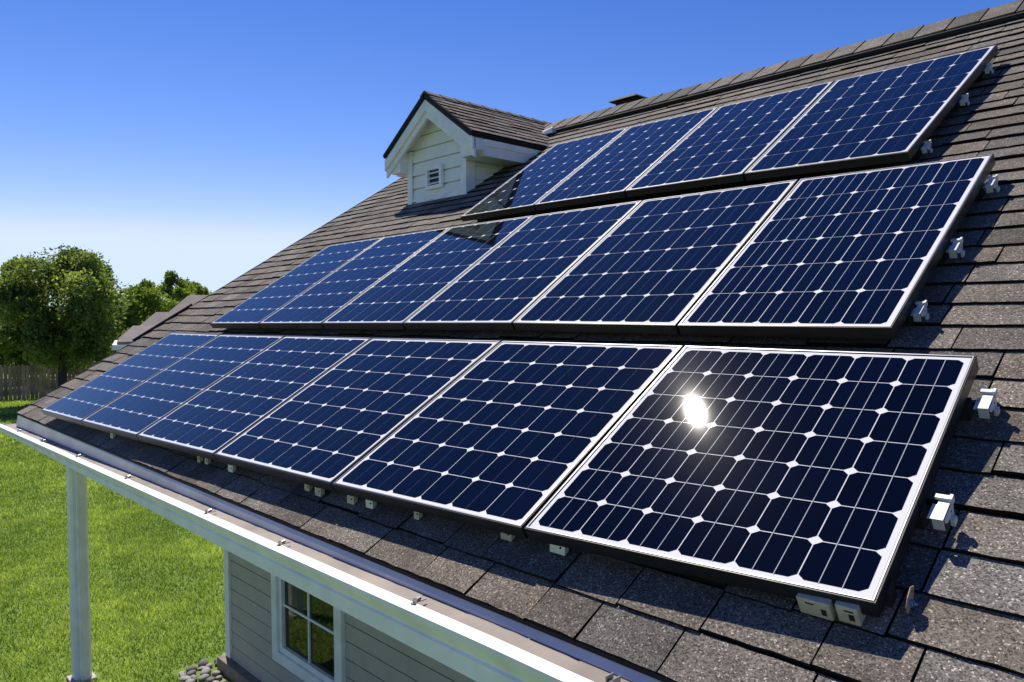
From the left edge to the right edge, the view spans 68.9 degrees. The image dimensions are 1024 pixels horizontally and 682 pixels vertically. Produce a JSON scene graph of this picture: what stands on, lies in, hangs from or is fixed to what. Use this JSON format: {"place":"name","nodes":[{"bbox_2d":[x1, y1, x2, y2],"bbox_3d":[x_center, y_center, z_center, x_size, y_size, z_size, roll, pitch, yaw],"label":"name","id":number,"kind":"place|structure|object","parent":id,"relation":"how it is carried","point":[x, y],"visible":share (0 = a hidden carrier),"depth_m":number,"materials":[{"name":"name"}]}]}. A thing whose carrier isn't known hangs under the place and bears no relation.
{"place":"outdoors","nodes":[
{"label":"outdoors","id":0,"kind":"place"},
{"bbox_2d":[0,357,231,681],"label":"lawn","id":1,"kind":"structure","parent":0,"point":[174,672],"depth_m":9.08,"materials":[{"name":"green plant"}]},
{"bbox_2d":[0,342,38,380],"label":"broadleaf tree","id":2,"kind":"object","parent":1,"relation":"on","point":[11,363],"visible":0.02,"depth_m":40.94,"materials":[{"name":"green plant"}]},
{"bbox_2d":[0,277,40,372],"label":"broadleaf tree","id":3,"kind":"object","parent":1,"relation":"on","point":[13,355],"visible":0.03,"depth_m":36.66,"materials":[{"name":"green plant"}]},
{"bbox_2d":[0,362,97,399],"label":"wooden fence","id":4,"kind":"object","parent":1,"relation":"on","point":[46,383],"visible":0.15,"depth_m":32.33,"materials":[{"name":"brown wood"}]},
{"bbox_2d":[0,244,129,386],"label":"broadleaf tree","id":5,"kind":"object","parent":1,"relation":"on","point":[84,327],"visible":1,"depth_m":29.28,"materials":[{"name":"green plant"}]},
{"bbox_2d":[14,317,127,376],"bbox_3d":[-23.246,0.255,39.682,5.541,4.118,5.359,-1,2,-6],"label":"broadleaf tree","id":6,"kind":"object","parent":1,"relation":"on","point":[111,352],"visible":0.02,"depth_m":38.24,"materials":[{"name":"green plant"}]},
{"bbox_2d":[114,278,179,352],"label":"broadleaf tree","id":7,"kind":"object","parent":1,"relation":"on","point":[146,298],"visible":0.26,"depth_m":41.53,"materials":[{"name":"green plant"}]},
{"bbox_2d":[112,295,207,349],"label":"neighbour house","id":8,"kind":"structure","parent":1,"relation":"on","point":[133,332],"depth_m":21.00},
{"bbox_2d":[148,270,197,313],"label":"broadleaf tree","id":9,"kind":"object","parent":1,"relation":"on","point":[182,289],"visible":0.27,"depth_m":46.66,"materials":[{"name":"green plant"}]},
{"bbox_2d":[179,675,190,681],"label":"river stone","id":10,"kind":"object","parent":1,"relation":"on","point":[184,678],"visible":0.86,"depth_m":7.07,"materials":[{"name":"grey stone"}]},
{"bbox_2d":[186,670,195,675],"bbox_3d":[-3.091,3.205,7.199,0.080,0.054,0.101,-8,4,12],"label":"river stone","id":11,"kind":"object","parent":1,"relation":"on","point":[191,672],"visible":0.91,"depth_m":7.17,"materials":[{"name":"grey stone"}]},
{"bbox_2d":[186,665,197,671],"bbox_3d":[-3.133,3.202,7.298,0.097,0.061,0.116,9,-4,34],"label":"river stone","id":12,"kind":"object","parent":1,"relation":"on","point":[191,667],"visible":0.84,"depth_m":7.28,"materials":[{"name":"grey stone"}]},
{"bbox_2d":[174,281,211,302],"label":"broadleaf tree","id":13,"kind":"object","parent":1,"relation":"on","point":[201,290],"visible":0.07,"depth_m":52.34,"materials":[{"name":"green plant"}]},
{"bbox_2d":[198,659,208,666],"bbox_3d":[-3.064,3.198,7.419,0.096,0.061,0.116,7,12,1],"label":"river stone","id":14,"kind":"object","parent":1,"relation":"on","point":[203,662],"visible":0.97,"depth_m":7.39,"materials":[{"name":"grey stone"}]},
{"bbox_2d":[198,674,209,680],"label":"river stone","id":15,"kind":"object","parent":1,"relation":"on","point":[203,677],"visible":0.96,"depth_m":7.10,"materials":[{"name":"grey stone"}]},
{"bbox_2d":[200,668,210,675],"bbox_3d":[-2.958,3.202,7.207,0.100,0.066,0.096,-10,15,4],"label":"river stone","id":16,"kind":"object","parent":1,"relation":"on","point":[206,671],"visible":0.87,"depth_m":7.19,"materials":[{"name":"grey stone"}]},
{"bbox_2d":[206,677,215,681],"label":"river stone","id":17,"kind":"object","parent":1,"relation":"on","point":[210,679],"visible":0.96,"depth_m":7.04,"materials":[{"name":"grey stone"}]},
{"bbox_2d":[212,670,220,676],"bbox_3d":[-2.853,3.207,7.204,0.080,0.052,0.076,9,-8,-12],"label":"river stone","id":18,"kind":"object","parent":1,"relation":"on","point":[215,673],"visible":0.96,"depth_m":7.18,"materials":[{"name":"grey stone"}]},
{"bbox_2d":[0,0,1023,681],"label":"house","id":19,"kind":"structure","parent":1,"relation":"on","point":[330,586],"depth_m":2.74,"materials":[{"name":"grey"}]},
{"bbox_2d":[271,574,345,681],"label":"window","id":20,"kind":"structure","parent":19,"relation":"in","point":[308,632],"depth_m":6.19,"materials":[{"name":"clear glass"}]},
{"bbox_2d":[110,433,917,613],"bbox_3d":[-1.354,0.578,3.800,0.258,0.207,6.237,-2,3,-44],"label":"mounting rail","id":21,"kind":"object","parent":19,"relation":"attached to","point":[891,592],"visible":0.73,"depth_m":2.40,"materials":[{"name":"black metal"}]},
{"bbox_2d":[41,332,219,425],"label":"solar panel","id":22,"kind":"object","parent":21,"relation":"attached to","point":[82,402],"visible":0.81,"depth_m":5.89,"materials":[{"name":"blue glass"}]},
{"bbox_2d":[81,334,284,440],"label":"solar panel","id":23,"kind":"object","parent":21,"relation":"attached to","point":[138,409],"visible":0.88,"depth_m":5.11,"materials":[{"name":"blue glass"}]},
{"bbox_2d":[136,336,371,460],"bbox_3d":[-1.528,0.294,4.421,0.967,0.621,1.118,-2,3,-44],"label":"solar panel","id":24,"kind":"object","parent":21,"relation":"attached to","point":[210,421],"visible":0.81,"depth_m":4.34,"materials":[{"name":"blue glass"}]},
{"bbox_2d":[213,338,500,491],"bbox_3d":[-0.767,0.303,3.655,0.941,0.605,1.138,-2,3,-44],"label":"solar panel","id":25,"kind":"object","parent":21,"relation":"attached to","point":[327,429],"visible":0.88,"depth_m":3.57,"materials":[{"name":"blue glass"}]},
{"bbox_2d":[332,341,682,538],"bbox_3d":[-0.029,0.313,2.911,0.912,0.587,1.053,-2,3,-44],"label":"solar panel","id":26,"kind":"object","parent":21,"relation":"attached to","point":[506,437],"visible":0.94,"depth_m":2.81,"materials":[{"name":"blue glass"}]},
{"bbox_2d":[524,346,978,617],"bbox_3d":[0.682,0.319,2.191,0.846,0.568,0.989,-2,3,-44],"label":"solar panel","id":27,"kind":"object","parent":21,"relation":"attached to","point":[790,473],"visible":1,"depth_m":2.08,"materials":[{"name":"blue glass"}]},
{"bbox_2d":[796,593,836,620],"bbox_3d":[0.705,0.599,1.720,0.068,0.069,0.076,-2,3,-44],"label":"junction box","id":28,"kind":"object","parent":27,"relation":"attached to","point":[821,607],"visible":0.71,"depth_m":1.70,"materials":[{"name":"beige plastic"}]},
{"bbox_2d":[835,601,865,625],"bbox_3d":[0.760,0.596,1.672,0.068,0.069,0.050,-2,3,-44],"label":"junction box","id":29,"kind":"object","parent":27,"relation":"attached to","point":[850,613],"visible":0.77,"depth_m":1.65,"materials":[{"name":"beige plastic"}]},
{"bbox_2d":[477,139,932,221],"bbox_3d":[0.883,-0.977,4.860,0.074,0.088,3.359,-2,3,-44],"label":"mounting rail","id":30,"kind":"object","parent":19,"relation":"attached to","point":[918,154],"visible":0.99,"depth_m":4.82,"materials":[{"name":"black metal"}]},
{"bbox_2d":[902,300,929,325],"bbox_3d":[-0.491,-0.143,4.431,0.074,0.088,5.399,-2,3,-44],"label":"mounting rail","id":31,"kind":"object","parent":19,"relation":"attached to","point":[917,311],"visible":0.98,"depth_m":2.50,"materials":[{"name":"silver metal"}]},
{"bbox_2d":[210,237,382,328],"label":"solar panel","id":32,"kind":"object","parent":31,"relation":"attached to","point":[253,311],"visible":0.88,"depth_m":6.34,"materials":[{"name":"blue glass"}]},
{"bbox_2d":[403,201,642,330],"bbox_3d":[0.085,-0.462,4.449,1.218,0.776,0.987,-2,3,-44],"label":"solar panel","id":33,"kind":"object","parent":31,"relation":"attached to","point":[505,284],"visible":0.89,"depth_m":4.33,"materials":[{"name":"blue glass"}]},
{"bbox_2d":[916,493,957,530],"bbox_3d":[-1.133,0.352,3.999,0.079,0.092,6.248,-2,3,-44],"label":"mounting rail","id":34,"kind":"object","parent":19,"relation":"attached to","point":[936,514],"visible":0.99,"depth_m":1.77,"materials":[{"name":"silver metal"}]},
{"bbox_2d":[938,237,964,262],"bbox_3d":[-0.224,-0.387,4.680,0.079,0.092,5.402,-2,3,-44],"label":"mounting rail","id":35,"kind":"object","parent":19,"relation":"attached to","point":[953,247],"visible":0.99,"depth_m":2.75,"materials":[{"name":"silver metal"}]},
{"bbox_2d":[258,227,450,328],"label":"solar panel","id":36,"kind":"object","parent":35,"relation":"on","point":[316,305],"visible":0.9,"depth_m":5.67,"materials":[{"name":"blue glass"}]},
{"bbox_2d":[513,179,797,334],"bbox_3d":[0.734,-0.439,3.763,1.218,0.776,1.018,-2,3,-44],"label":"solar panel","id":37,"kind":"object","parent":35,"relation":"attached to","point":[655,266],"visible":0.85,"depth_m":3.63,"materials":[{"name":"blue glass"}]},
{"bbox_2d":[678,154,994,339],"bbox_3d":[1.351,-0.415,3.108,1.213,0.773,0.858,-2,3,-44],"label":"solar panel","id":38,"kind":"object","parent":35,"relation":"on","point":[855,255],"visible":1,"depth_m":2.96,"materials":[{"name":"blue glass"}]},
{"bbox_2d":[950,93,969,111],"bbox_3d":[1.268,-1.318,5.207,0.074,0.088,3.379,-2,3,-44],"label":"mounting rail","id":39,"kind":"object","parent":19,"relation":"attached to","point":[962,100],"visible":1,"depth_m":4.01,"materials":[{"name":"silver metal"}]},
{"bbox_2d":[461,127,628,221],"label":"solar panel","id":40,"kind":"object","parent":39,"relation":"on","point":[529,186],"visible":0.94,"depth_m":6.12,"materials":[{"name":"blue glass"}]},
{"bbox_2d":[534,107,718,210],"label":"solar panel","id":41,"kind":"object","parent":39,"relation":"on","point":[619,165],"visible":0.88,"depth_m":5.51,"materials":[{"name":"blue glass"}]},
{"bbox_2d":[625,80,834,196],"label":"solar panel","id":42,"kind":"object","parent":39,"relation":"on","point":[730,143],"visible":0.88,"depth_m":4.88,"materials":[{"name":"blue glass"}]},
{"bbox_2d":[744,44,997,180],"bbox_3d":[2.082,-1.326,4.331,1.375,0.873,0.957,-2,3,-44],"label":"solar panel","id":43,"kind":"object","parent":39,"relation":"on","point":[892,115],"visible":1,"depth_m":4.20,"materials":[{"name":"blue glass"}]},
{"bbox_2d":[959,388,999,420],"bbox_3d":[-0.872,0.116,4.245,0.079,0.092,6.248,-2,3,-44],"label":"mounting rail","id":44,"kind":"object","parent":19,"relation":"attached to","point":[982,405],"visible":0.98,"depth_m":2.02,"materials":[{"name":"silver metal"}]},
{"bbox_2d":[976,62,993,79],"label":"mounting rail","id":45,"kind":"object","parent":19,"relation":"attached to","point":[986,70],"visible":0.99,"depth_m":4.28,"materials":[{"name":"silver metal"}]},
{"bbox_2d":[975,174,999,198],"bbox_3d":[0.111,-0.689,4.995,0.079,0.092,5.402,-2,3,-44],"label":"mounting rail","id":46,"kind":"object","parent":19,"relation":"attached to","point":[990,184],"visible":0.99,"depth_m":3.07,"materials":[{"name":"silver metal"}]},
{"bbox_2d":[321,215,533,329],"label":"solar panel","id":47,"kind":"object","parent":46,"relation":"attached to","point":[398,296],"visible":0.84,"depth_m":5.00,"materials":[{"name":"blue glass"}]},
{"bbox_2d":[0,0,1016,305],"label":"sky","id":48,"kind":"structure","parent":0,"point":[200,140],"materials":[{"name":"blue"}]}
]}

